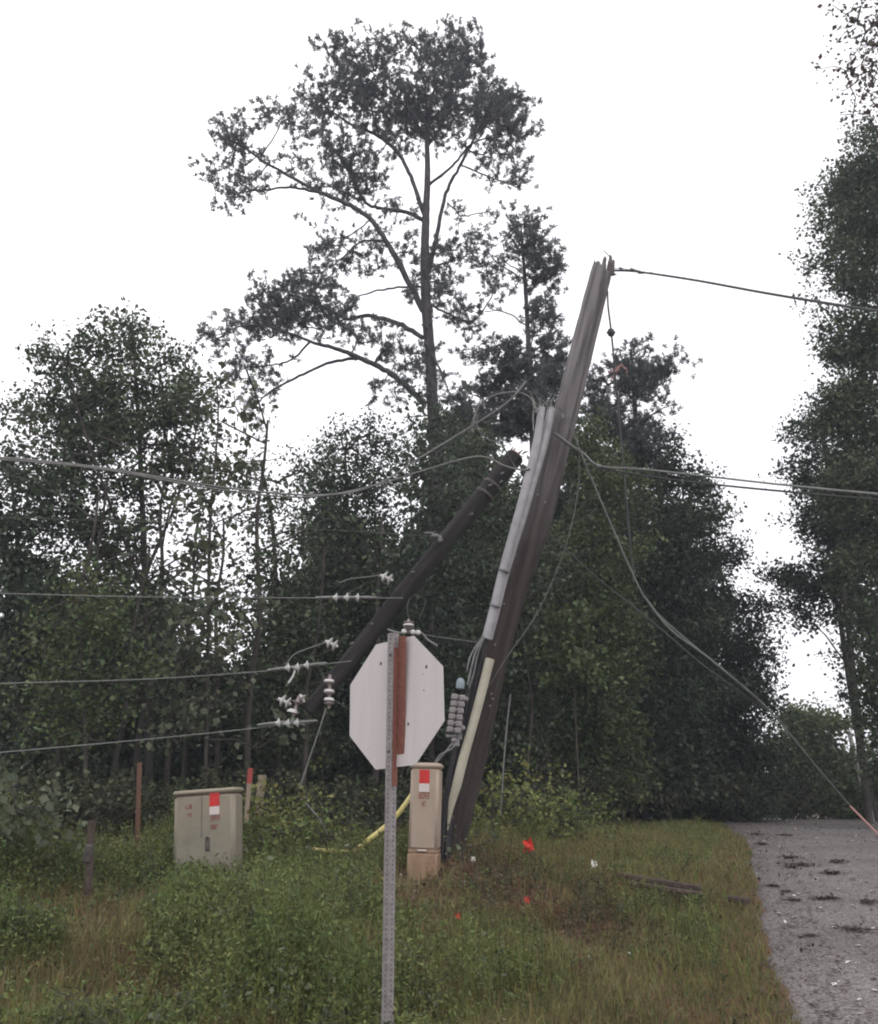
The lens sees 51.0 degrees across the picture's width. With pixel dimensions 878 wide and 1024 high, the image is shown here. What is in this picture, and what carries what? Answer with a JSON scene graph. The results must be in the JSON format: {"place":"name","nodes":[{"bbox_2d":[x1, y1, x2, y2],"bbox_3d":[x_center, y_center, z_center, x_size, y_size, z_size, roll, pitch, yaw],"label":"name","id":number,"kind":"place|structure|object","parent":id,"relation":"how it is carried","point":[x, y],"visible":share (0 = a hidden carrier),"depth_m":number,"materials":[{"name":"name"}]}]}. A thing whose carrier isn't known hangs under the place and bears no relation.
{"place":"outdoors","nodes":[
{"label":"outdoors","id":0,"kind":"place"},
{"bbox_2d":[38,851,750,1002],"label":"soil clods","id":1,"kind":"object","parent":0,"point":[486,900],"visible":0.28,"depth_m":8.51,"materials":[{"name":"brown soil"}]},
{"bbox_2d":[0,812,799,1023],"bbox_3d":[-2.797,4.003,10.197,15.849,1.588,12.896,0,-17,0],"label":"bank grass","id":2,"kind":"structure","parent":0,"point":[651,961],"depth_m":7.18,"materials":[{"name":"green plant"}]},
{"bbox_2d":[135,762,141,848],"bbox_3d":[-3.425,3.345,10.479,0.120,0.953,0.056,0,-17,0],"label":"survey stake","id":3,"kind":"object","parent":2,"relation":"on","point":[138,797],"visible":0.77,"depth_m":10.48,"materials":[{"name":"brown wood"}]},
{"bbox_2d":[287,447,522,716],"bbox_3d":[-0.332,0.750,11.354,2.890,3.519,0.445,2,-17,-6],"label":"broken utility pole","id":4,"kind":"object","parent":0,"point":[480,499],"visible":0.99,"depth_m":11.30,"materials":[{"name":"brown wood"}]},
{"bbox_2d":[0,718,317,752],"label":"power line","id":5,"kind":"object","parent":4,"relation":"attached to","point":[288,722],"visible":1,"depth_m":10.57,"materials":[{"name":"metal"}]},
{"bbox_2d":[0,661,350,683],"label":"power line","id":6,"kind":"object","parent":4,"relation":"attached to","point":[297,666],"visible":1,"depth_m":10.79,"materials":[{"name":"metal"}]},
{"bbox_2d":[0,593,402,601],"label":"power line","id":7,"kind":"object","parent":4,"relation":"attached to","point":[346,597],"visible":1,"depth_m":11.03,"materials":[{"name":"metal"}]},
{"bbox_2d":[0,812,826,1023],"bbox_3d":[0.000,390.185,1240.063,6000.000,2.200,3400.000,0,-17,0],"label":"ground","id":8,"kind":"structure","parent":0,"point":[782,986],"depth_m":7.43,"materials":[{"name":"green plant"}]},
{"bbox_2d":[0,753,82,827],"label":"shrub","id":9,"kind":"object","parent":8,"relation":"on","point":[30,777],"visible":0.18,"depth_m":12.70,"materials":[{"name":"green plant"}]},
{"bbox_2d":[0,754,87,873],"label":"bush","id":10,"kind":"object","parent":8,"relation":"on","point":[46,805],"visible":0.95,"depth_m":9.08,"materials":[{"name":"green plant"}]},
{"bbox_2d":[0,429,135,824],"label":"deciduous tree","id":11,"kind":"object","parent":8,"relation":"on","point":[14,566],"visible":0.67,"depth_m":14.52,"materials":[{"name":"green plant"}]},
{"bbox_2d":[0,753,154,839],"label":"shrub","id":12,"kind":"object","parent":8,"relation":"on","point":[82,790],"visible":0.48,"depth_m":11.84,"materials":[{"name":"green plant"}]},
{"bbox_2d":[0,552,177,840],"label":"understory tree","id":13,"kind":"object","parent":8,"relation":"on","point":[90,616],"visible":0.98,"depth_m":12.86,"materials":[{"name":"green plant"}]},
{"bbox_2d":[14,430,165,832],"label":"sapling","id":14,"kind":"object","parent":8,"relation":"on","point":[87,557],"visible":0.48,"depth_m":14.07,"materials":[{"name":"green plant"}]},
{"bbox_2d":[84,820,95,894],"bbox_3d":[-3.201,3.166,8.441,0.105,0.649,0.066,0,-17,0],"label":"wooden post","id":15,"kind":"object","parent":8,"relation":"on","point":[89,866],"visible":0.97,"depth_m":8.40,"materials":[{"name":"grey wood"}]},
{"bbox_2d":[43,432,150,828],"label":"sapling","id":16,"kind":"object","parent":8,"relation":"on","point":[129,565],"visible":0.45,"depth_m":15.82,"materials":[{"name":"green plant"}]},
{"bbox_2d":[10,594,184,826],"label":"understory tree","id":17,"kind":"object","parent":8,"relation":"on","point":[125,758],"visible":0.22,"depth_m":17.90,"materials":[{"name":"green plant"}]},
{"bbox_2d":[33,763,161,831],"bbox_3d":[-4.848,4.116,12.832,2.059,1.227,1.739,-16,-24,41],"label":"shrub","id":18,"kind":"object","parent":8,"relation":"on","point":[131,773],"visible":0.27,"depth_m":12.69,"materials":[{"name":"green plant"}]},
{"bbox_2d":[0,296,243,817],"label":"deciduous tree","id":19,"kind":"object","parent":8,"relation":"on","point":[87,400],"visible":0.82,"depth_m":16.91,"materials":[{"name":"green plant"}]},
{"bbox_2d":[52,518,192,828],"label":"sapling","id":20,"kind":"object","parent":8,"relation":"on","point":[117,751],"visible":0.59,"depth_m":14.54,"materials":[{"name":"green plant"}]},
{"bbox_2d":[79,769,193,835],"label":"shrub","id":21,"kind":"object","parent":8,"relation":"on","point":[129,805],"visible":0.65,"depth_m":12.20,"materials":[{"name":"green plant"}]},
{"bbox_2d":[79,415,237,827],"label":"sapling","id":22,"kind":"object","parent":8,"relation":"on","point":[137,750],"visible":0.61,"depth_m":15.16,"materials":[{"name":"green plant"}]},
{"bbox_2d":[129,577,205,665],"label":"understory tree","id":23,"kind":"object","parent":8,"relation":"on","point":[178,624],"visible":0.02,"depth_m":26.30,"materials":[{"name":"green plant"}]},
{"bbox_2d":[152,573,235,788],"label":"sapling","id":24,"kind":"object","parent":8,"relation":"on","point":[184,762],"visible":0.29,"depth_m":16.00,"materials":[{"name":"green plant"}]},
{"bbox_2d":[142,490,251,823],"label":"sapling","id":25,"kind":"object","parent":8,"relation":"on","point":[167,769],"visible":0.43,"depth_m":14.60,"materials":[{"name":"green plant"}]},
{"bbox_2d":[121,652,276,813],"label":"understory tree","id":26,"kind":"object","parent":8,"relation":"on","point":[195,757],"visible":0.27,"depth_m":17.38,"materials":[{"name":"green plant"}]},
{"bbox_2d":[135,760,277,825],"bbox_3d":[-3.327,4.186,13.104,2.059,1.227,1.739,14,-22,-38],"label":"shrub","id":27,"kind":"object","parent":8,"relation":"on","point":[208,771],"visible":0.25,"depth_m":12.85,"materials":[{"name":"green plant"}]},
{"bbox_2d":[173,787,243,876],"bbox_3d":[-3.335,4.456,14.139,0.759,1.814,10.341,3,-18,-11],"label":"telecom cabinet","id":28,"kind":"object","parent":8,"relation":"on","point":[208,823],"visible":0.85,"depth_m":9.31,"materials":[{"name":"paint"}]},
{"bbox_2d":[153,474,267,787],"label":"sapling","id":29,"kind":"object","parent":8,"relation":"on","point":[217,749],"visible":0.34,"depth_m":15.46,"materials":[{"name":"green plant"}]},
{"bbox_2d":[125,358,311,781],"bbox_3d":[-3.274,1.135,14.382,2.799,7.769,2.211,0,-17,0],"label":"deciduous tree","id":30,"kind":"object","parent":8,"relation":"on","point":[192,704],"visible":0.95,"depth_m":14.11,"materials":[{"name":"green plant"}]},
{"bbox_2d":[150,762,295,822],"bbox_3d":[-3.081,4.170,13.120,2.059,1.227,1.739,-3,-18,8],"label":"shrub","id":31,"kind":"object","parent":8,"relation":"on","point":[237,783],"visible":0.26,"depth_m":13.18,"materials":[{"name":"green plant"}]},
{"bbox_2d":[0,827,498,1023],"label":"pale weeds","id":32,"kind":"object","parent":8,"relation":"on","point":[271,989],"visible":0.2,"depth_m":6.15,"materials":[{"name":"green plant"}]},
{"bbox_2d":[205,349,324,807],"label":"sapling","id":33,"kind":"object","parent":8,"relation":"on","point":[248,713],"visible":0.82,"depth_m":15.17,"materials":[{"name":"green plant"}]},
{"bbox_2d":[0,774,542,1023],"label":"dark weeds","id":34,"kind":"object","parent":8,"relation":"on","point":[101,1020],"visible":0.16,"depth_m":6.62,"materials":[{"name":"green plant"}]},
{"bbox_2d":[227,553,326,781],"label":"understory tree","id":35,"kind":"object","parent":8,"relation":"on","point":[265,618],"visible":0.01,"depth_m":21.09,"materials":[{"name":"green plant"}]},
{"bbox_2d":[0,767,554,1023],"bbox_3d":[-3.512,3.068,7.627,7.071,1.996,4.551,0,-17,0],"label":"tall weeds","id":36,"kind":"object","parent":8,"relation":"on","point":[207,884],"visible":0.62,"depth_m":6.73,"materials":[{"name":"green plant"}]},
{"bbox_2d":[193,439,361,814],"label":"deciduous tree","id":37,"kind":"object","parent":8,"relation":"on","point":[270,682],"visible":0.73,"depth_m":15.91,"materials":[{"name":"green plant"}]},
{"bbox_2d":[217,757,363,850],"bbox_3d":[-2.001,3.547,10.993,2.161,1.271,1.737,0,-17,0],"label":"bush","id":38,"kind":"object","parent":8,"relation":"on","point":[271,812],"visible":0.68,"depth_m":11.00,"materials":[{"name":"green plant"}]},
{"bbox_2d":[242,796,345,869],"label":"bush","id":39,"kind":"object","parent":8,"relation":"on","point":[274,842],"visible":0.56,"depth_m":10.01,"materials":[{"name":"green plant"}]},
{"bbox_2d":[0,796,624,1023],"bbox_3d":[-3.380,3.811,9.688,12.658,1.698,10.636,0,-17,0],"label":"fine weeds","id":40,"kind":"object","parent":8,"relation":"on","point":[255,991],"visible":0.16,"depth_m":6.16,"materials":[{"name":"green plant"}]},
{"bbox_2d":[251,788,384,849],"bbox_3d":[-1.427,3.748,10.979,1.617,1.009,1.095,4,-18,-13],"label":"bush","id":41,"kind":"object","parent":8,"relation":"on","point":[341,817],"visible":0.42,"depth_m":10.98,"materials":[{"name":"green plant"}]},
{"bbox_2d":[262,763,380,828],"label":"shrub","id":42,"kind":"object","parent":8,"relation":"on","point":[293,784],"visible":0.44,"depth_m":13.55,"materials":[{"name":"green plant"}]},
{"bbox_2d":[265,480,385,822],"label":"sapling","id":43,"kind":"object","parent":8,"relation":"on","point":[307,729],"visible":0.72,"depth_m":15.43,"materials":[{"name":"green plant"}]},
{"bbox_2d":[236,540,427,825],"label":"understory tree","id":44,"kind":"object","parent":8,"relation":"on","point":[339,778],"visible":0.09,"depth_m":17.99,"materials":[{"name":"green plant"}]},
{"bbox_2d":[289,785,384,843],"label":"bush","id":45,"kind":"object","parent":8,"relation":"on","point":[347,812],"visible":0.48,"depth_m":11.54,"materials":[{"name":"green plant"}]},
{"bbox_2d":[294,482,387,820],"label":"sapling","id":46,"kind":"object","parent":8,"relation":"on","point":[320,776],"visible":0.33,"depth_m":17.10,"materials":[{"name":"green plant"}]},
{"bbox_2d":[261,403,424,821],"bbox_3d":[-1.719,1.907,17.904,3.291,8.361,3.152,0,-17,0],"label":"deciduous tree","id":47,"kind":"object","parent":8,"relation":"on","point":[359,614],"visible":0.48,"depth_m":17.85,"materials":[{"name":"green plant"}]},
{"bbox_2d":[63,818,649,1023],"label":"brown weeds","id":48,"kind":"object","parent":8,"relation":"on","point":[547,905],"visible":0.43,"depth_m":8.02,"materials":[{"name":"plant"}]},
{"bbox_2d":[298,496,415,828],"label":"sapling","id":49,"kind":"object","parent":8,"relation":"on","point":[381,570],"visible":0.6,"depth_m":15.29,"materials":[{"name":"green plant"}]},
{"bbox_2d":[304,766,410,829],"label":"shrub","id":50,"kind":"object","parent":8,"relation":"on","point":[348,789],"visible":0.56,"depth_m":13.38,"materials":[{"name":"green plant"}]},
{"bbox_2d":[306,794,409,854],"bbox_3d":[-0.869,3.477,10.333,1.234,0.708,0.064,0,-17,0],"label":"yellow pipe","id":51,"kind":"object","parent":8,"relation":"on","point":[400,810],"visible":0.42,"depth_m":10.28,"materials":[{"name":"plastic"}]},
{"bbox_2d":[185,13,545,595],"bbox_3d":[-2.019,-3.676,24.252,10.172,23.603,4.143,0,-17,0],"label":"pine tree","id":52,"kind":"object","parent":8,"relation":"on","point":[414,112],"visible":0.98,"depth_m":25.74,"materials":[{"name":"green plant"}]},
{"bbox_2d":[350,633,444,1023],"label":"road sign","id":53,"kind":"object","parent":8,"relation":"on","point":[397,718],"visible":0.99,"depth_m":5.37,"materials":[{"name":"metal"}]},
{"bbox_2d":[349,776,445,829],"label":"shrub","id":54,"kind":"object","parent":8,"relation":"on","point":[406,780],"visible":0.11,"depth_m":13.81,"materials":[{"name":"green plant"}]},
{"bbox_2d":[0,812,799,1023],"bbox_3d":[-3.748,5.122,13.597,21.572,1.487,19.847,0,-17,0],"label":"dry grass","id":55,"kind":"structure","parent":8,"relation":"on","point":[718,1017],"depth_m":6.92,"materials":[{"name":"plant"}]},
{"bbox_2d":[83,811,737,1023],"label":"verge herbs","id":56,"kind":"object","parent":8,"relation":"on","point":[613,903],"visible":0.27,"depth_m":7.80,"materials":[{"name":"green plant"}]},
{"bbox_2d":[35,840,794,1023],"bbox_3d":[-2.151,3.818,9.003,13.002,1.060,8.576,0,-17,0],"label":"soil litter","id":57,"kind":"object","parent":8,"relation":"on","point":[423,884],"visible":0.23,"depth_m":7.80,"materials":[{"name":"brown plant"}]},
{"bbox_2d":[407,762,443,879],"bbox_3d":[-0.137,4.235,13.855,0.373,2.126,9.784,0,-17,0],"label":"telecom pedestal","id":58,"kind":"object","parent":8,"relation":"on","point":[424,843],"visible":0.81,"depth_m":9.14,"materials":[{"name":"plastic"}]},
{"bbox_2d":[360,380,513,573],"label":"understory tree","id":59,"kind":"object","parent":8,"relation":"on","point":[425,493],"visible":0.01,"depth_m":29.69,"materials":[{"name":"green plant"}]},
{"bbox_2d":[340,380,535,773],"bbox_3d":[-0.065,1.468,16.360,3.130,8.299,3.325,11,-21,-32],"label":"cedar tree","id":60,"kind":"object","parent":8,"relation":"on","point":[454,566],"visible":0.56,"depth_m":16.38,"materials":[{"name":"green plant"}]},
{"bbox_2d":[369,521,512,822],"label":"understory tree","id":61,"kind":"object","parent":8,"relation":"on","point":[441,618],"visible":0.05,"depth_m":20.59,"materials":[{"name":"green plant"}]},
{"bbox_2d":[376,448,557,813],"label":"understory tree","id":62,"kind":"object","parent":8,"relation":"on","point":[446,460],"depth_m":23.85,"materials":[{"name":"green plant"}]},
{"bbox_2d":[440,805,519,864],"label":"bush","id":63,"kind":"object","parent":8,"relation":"on","point":[476,832],"visible":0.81,"depth_m":9.29,"materials":[{"name":"green plant"}]},
{"bbox_2d":[226,830,742,1023],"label":"dark weeds","id":64,"kind":"object","parent":8,"relation":"on","point":[582,914],"visible":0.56,"depth_m":7.78,"materials":[{"name":"green plant"}]},
{"bbox_2d":[442,766,546,827],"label":"shrub","id":65,"kind":"object","parent":8,"relation":"on","point":[507,795],"visible":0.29,"depth_m":14.60,"materials":[{"name":"green plant"}]},
{"bbox_2d":[422,415,589,823],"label":"deciduous tree","id":66,"kind":"object","parent":8,"relation":"on","point":[515,718],"visible":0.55,"depth_m":17.36,"materials":[{"name":"green plant"}]},
{"bbox_2d":[469,757,546,845],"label":"bush","id":67,"kind":"object","parent":8,"relation":"on","point":[478,807],"visible":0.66,"depth_m":11.44,"materials":[{"name":"green plant"}]},
{"bbox_2d":[434,203,583,789],"bbox_3d":[1.610,-0.297,20.053,3.495,14.587,2.400,0,-17,0],"label":"pine tree","id":68,"kind":"object","parent":8,"relation":"on","point":[516,416],"visible":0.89,"depth_m":21.01,"materials":[{"name":"green plant"}]},
{"bbox_2d":[434,250,616,862],"bbox_3d":[1.071,0.197,10.565,2.394,7.605,0.642,0,-17,0],"label":"utility pole","id":69,"kind":"object","parent":8,"relation":"on","point":[475,716],"visible":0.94,"depth_m":10.37,"materials":[{"name":"brown wood"}]},
{"bbox_2d":[0,380,526,495],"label":"wire","id":70,"kind":"object","parent":69,"relation":"attached to","point":[455,436],"visible":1,"depth_m":10.74,"materials":[{"name":"grey metal"}]},
{"bbox_2d":[0,456,529,497],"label":"wire","id":71,"kind":"object","parent":69,"relation":"attached to","point":[257,493],"visible":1,"depth_m":10.70,"materials":[{"name":"grey metal"}]},
{"bbox_2d":[607,290,634,582],"bbox_3d":[2.077,-1.007,10.769,0.106,3.859,0.473,0,-17,0],"label":"hanging line","id":72,"kind":"object","parent":69,"relation":"hanging from","point":[610,332],"visible":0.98,"depth_m":10.67,"materials":[{"name":"metal"}]},
{"bbox_2d":[559,408,849,805],"bbox_3d":[2.604,0.684,9.483,2.665,4.485,0.928,-4,-18,13],"label":"wire","id":73,"kind":"object","parent":69,"relation":"attached to","point":[788,732],"visible":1,"depth_m":9.03,"materials":[{"name":"grey metal"}]},
{"bbox_2d":[550,534,764,709],"bbox_3d":[2.139,1.038,9.516,2.260,2.104,0.140,-15,-23,39],"label":"wire","id":74,"kind":"object","parent":73,"relation":"attached to","point":[702,664],"visible":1,"depth_m":9.28,"materials":[{"name":"grey metal"}]},
{"bbox_2d":[553,433,877,500],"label":"wire","id":75,"kind":"object","parent":69,"relation":"attached to","point":[807,493],"visible":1,"depth_m":9.24,"materials":[{"name":"grey metal"}]},
{"bbox_2d":[614,270,877,311],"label":"wire","id":76,"kind":"object","parent":69,"relation":"attached to","point":[790,297],"visible":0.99,"depth_m":9.26,"materials":[{"name":"black metal"}]},
{"bbox_2d":[478,567,573,824],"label":"sapling","id":77,"kind":"object","parent":8,"relation":"on","point":[531,705],"visible":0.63,"depth_m":16.33,"materials":[{"name":"green plant"}]},
{"bbox_2d":[472,745,585,842],"bbox_3d":[1.140,3.681,11.750,1.442,1.430,1.270,0,-17,0],"label":"bush","id":78,"kind":"object","parent":8,"relation":"on","point":[525,764],"visible":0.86,"depth_m":11.69,"materials":[{"name":"green plant"}]},
{"bbox_2d":[491,771,628,844],"bbox_3d":[1.711,4.186,12.939,1.613,1.107,1.822,8,-19,-23],"label":"bush","id":79,"kind":"object","parent":8,"relation":"on","point":[573,808],"visible":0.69,"depth_m":12.72,"materials":[{"name":"green plant"}]},
{"bbox_2d":[495,757,626,821],"bbox_3d":[2.003,4.917,15.742,2.264,1.350,1.913,-7,-19,20],"label":"shrub","id":80,"kind":"object","parent":8,"relation":"on","point":[561,784],"visible":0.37,"depth_m":15.58,"materials":[{"name":"green plant"}]},
{"bbox_2d":[521,502,603,822],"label":"sapling","id":81,"kind":"object","parent":8,"relation":"on","point":[577,708],"visible":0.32,"depth_m":17.64,"materials":[{"name":"green plant"}]},
{"bbox_2d":[513,596,629,827],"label":"young tree","id":82,"kind":"object","parent":8,"relation":"on","point":[573,663],"visible":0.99,"depth_m":16.35,"materials":[{"name":"green plant"}]},
{"bbox_2d":[472,451,679,819],"bbox_3d":[2.748,3.565,22.935,6.592,10.063,5.788,10,-20,-29],"label":"understory tree","id":83,"kind":"object","parent":8,"relation":"on","point":[561,504],"visible":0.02,"depth_m":22.43,"materials":[{"name":"green plant"}]},
{"bbox_2d":[539,750,653,821],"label":"shrub","id":84,"kind":"object","parent":8,"relation":"on","point":[607,785],"visible":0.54,"depth_m":17.42,"materials":[{"name":"green plant"}]},
{"bbox_2d":[518,401,679,826],"bbox_3d":[3.333,2.017,19.228,3.574,8.986,3.664,0,-17,0],"label":"deciduous tree","id":85,"kind":"object","parent":8,"relation":"on","point":[597,739],"visible":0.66,"depth_m":18.69,"materials":[{"name":"green plant"}]},
{"bbox_2d":[505,434,735,819],"bbox_3d":[4.414,3.171,25.035,7.146,12.216,6.909,-8,-19,23],"label":"understory tree","id":86,"kind":"object","parent":8,"relation":"on","point":[684,813],"visible":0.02,"depth_m":23.08,"materials":[{"name":"green plant"}]},
{"bbox_2d":[580,760,695,821],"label":"shrub","id":87,"kind":"object","parent":8,"relation":"on","point":[656,790],"visible":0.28,"depth_m":18.83,"materials":[{"name":"green plant"}]},
{"bbox_2d":[578,331,703,822],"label":"pine tree","id":88,"kind":"object","parent":8,"relation":"on","point":[637,382],"visible":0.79,"depth_m":22.57,"materials":[{"name":"green plant"}]},
{"bbox_2d":[616,872,701,890],"bbox_3d":[2.080,3.508,8.740,0.802,0.142,0.090,-9,-20,27],"label":"board","id":89,"kind":"object","parent":8,"relation":"on","point":[672,883],"visible":0.82,"depth_m":8.68,"materials":[{"name":"wood"}]},
{"bbox_2d":[604,417,765,821],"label":"deciduous tree","id":90,"kind":"object","parent":8,"relation":"on","point":[668,701],"visible":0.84,"depth_m":20.62,"materials":[{"name":"green plant"}]},
{"bbox_2d":[630,753,747,820],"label":"shrub","id":91,"kind":"object","parent":8,"relation":"on","point":[691,801],"visible":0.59,"depth_m":19.55,"materials":[{"name":"green plant"}]},
{"bbox_2d":[676,498,801,822],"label":"deciduous tree","id":92,"kind":"object","parent":8,"relation":"on","point":[745,752],"visible":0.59,"depth_m":21.74,"materials":[{"name":"green plant"}]},
{"bbox_2d":[743,547,877,821],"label":"deciduous tree","id":93,"kind":"object","parent":8,"relation":"on","point":[790,578],"visible":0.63,"depth_m":22.18,"materials":[{"name":"green plant"}]},
{"bbox_2d":[756,691,869,818],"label":"deciduous tree","id":94,"kind":"object","parent":8,"relation":"on","point":[823,744],"visible":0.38,"depth_m":29.45,"materials":[{"name":"green plant"}]},
{"bbox_2d":[758,400,876,823],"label":"deciduous tree","id":95,"kind":"object","parent":8,"relation":"on","point":[806,478],"visible":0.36,"depth_m":22.02,"materials":[{"name":"green plant"}]},
{"bbox_2d":[774,102,877,803],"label":"deciduous tree","id":96,"kind":"object","parent":8,"relation":"on","point":[851,196],"visible":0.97,"depth_m":19.41,"materials":[{"name":"green plant"}]},
{"bbox_2d":[790,758,877,819],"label":"bush","id":97,"kind":"object","parent":8,"relation":"on","point":[854,798],"visible":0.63,"depth_m":22.79,"materials":[{"name":"green plant"}]},
{"bbox_2d":[804,0,877,143],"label":"overhanging tree","id":98,"kind":"object","parent":8,"relation":"on","point":[870,43],"visible":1,"depth_m":13.68,"materials":[{"name":"green plant"}]},
{"bbox_2d":[0,0,877,771],"label":"sky","id":99,"kind":"structure","parent":0,"point":[679,137],"materials":[{"name":"white"}]},
{"bbox_2d":[722,818,877,1023],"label":"road","id":100,"kind":"structure","parent":0,"point":[862,983],"depth_m":8.15,"materials":[{"name":"grey asphalt"}]},
{"bbox_2d":[721,819,872,1023],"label":"fallen leaves","id":101,"kind":"object","parent":100,"relation":"on","point":[801,951],"visible":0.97,"depth_m":7.44,"materials":[{"name":"plant"}]},
{"bbox_2d":[739,820,877,1022],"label":"fallen leaves","id":102,"kind":"object","parent":100,"relation":"on","point":[828,898],"visible":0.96,"depth_m":8.76,"materials":[{"name":"brown plant"}]},
{"bbox_3d":[1.792,-0.515,10.306,0.050,0.040,0.030,0,-17,0],"label":"cable clamp","id":103,"kind":"object","parent":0,"visible":0},
{"bbox_2d":[555,432,877,494],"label":"wire","id":104,"kind":"object","parent":103,"relation":"attached to","point":[828,489],"visible":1,"depth_m":9.25,"materials":[{"name":"grey metal"}]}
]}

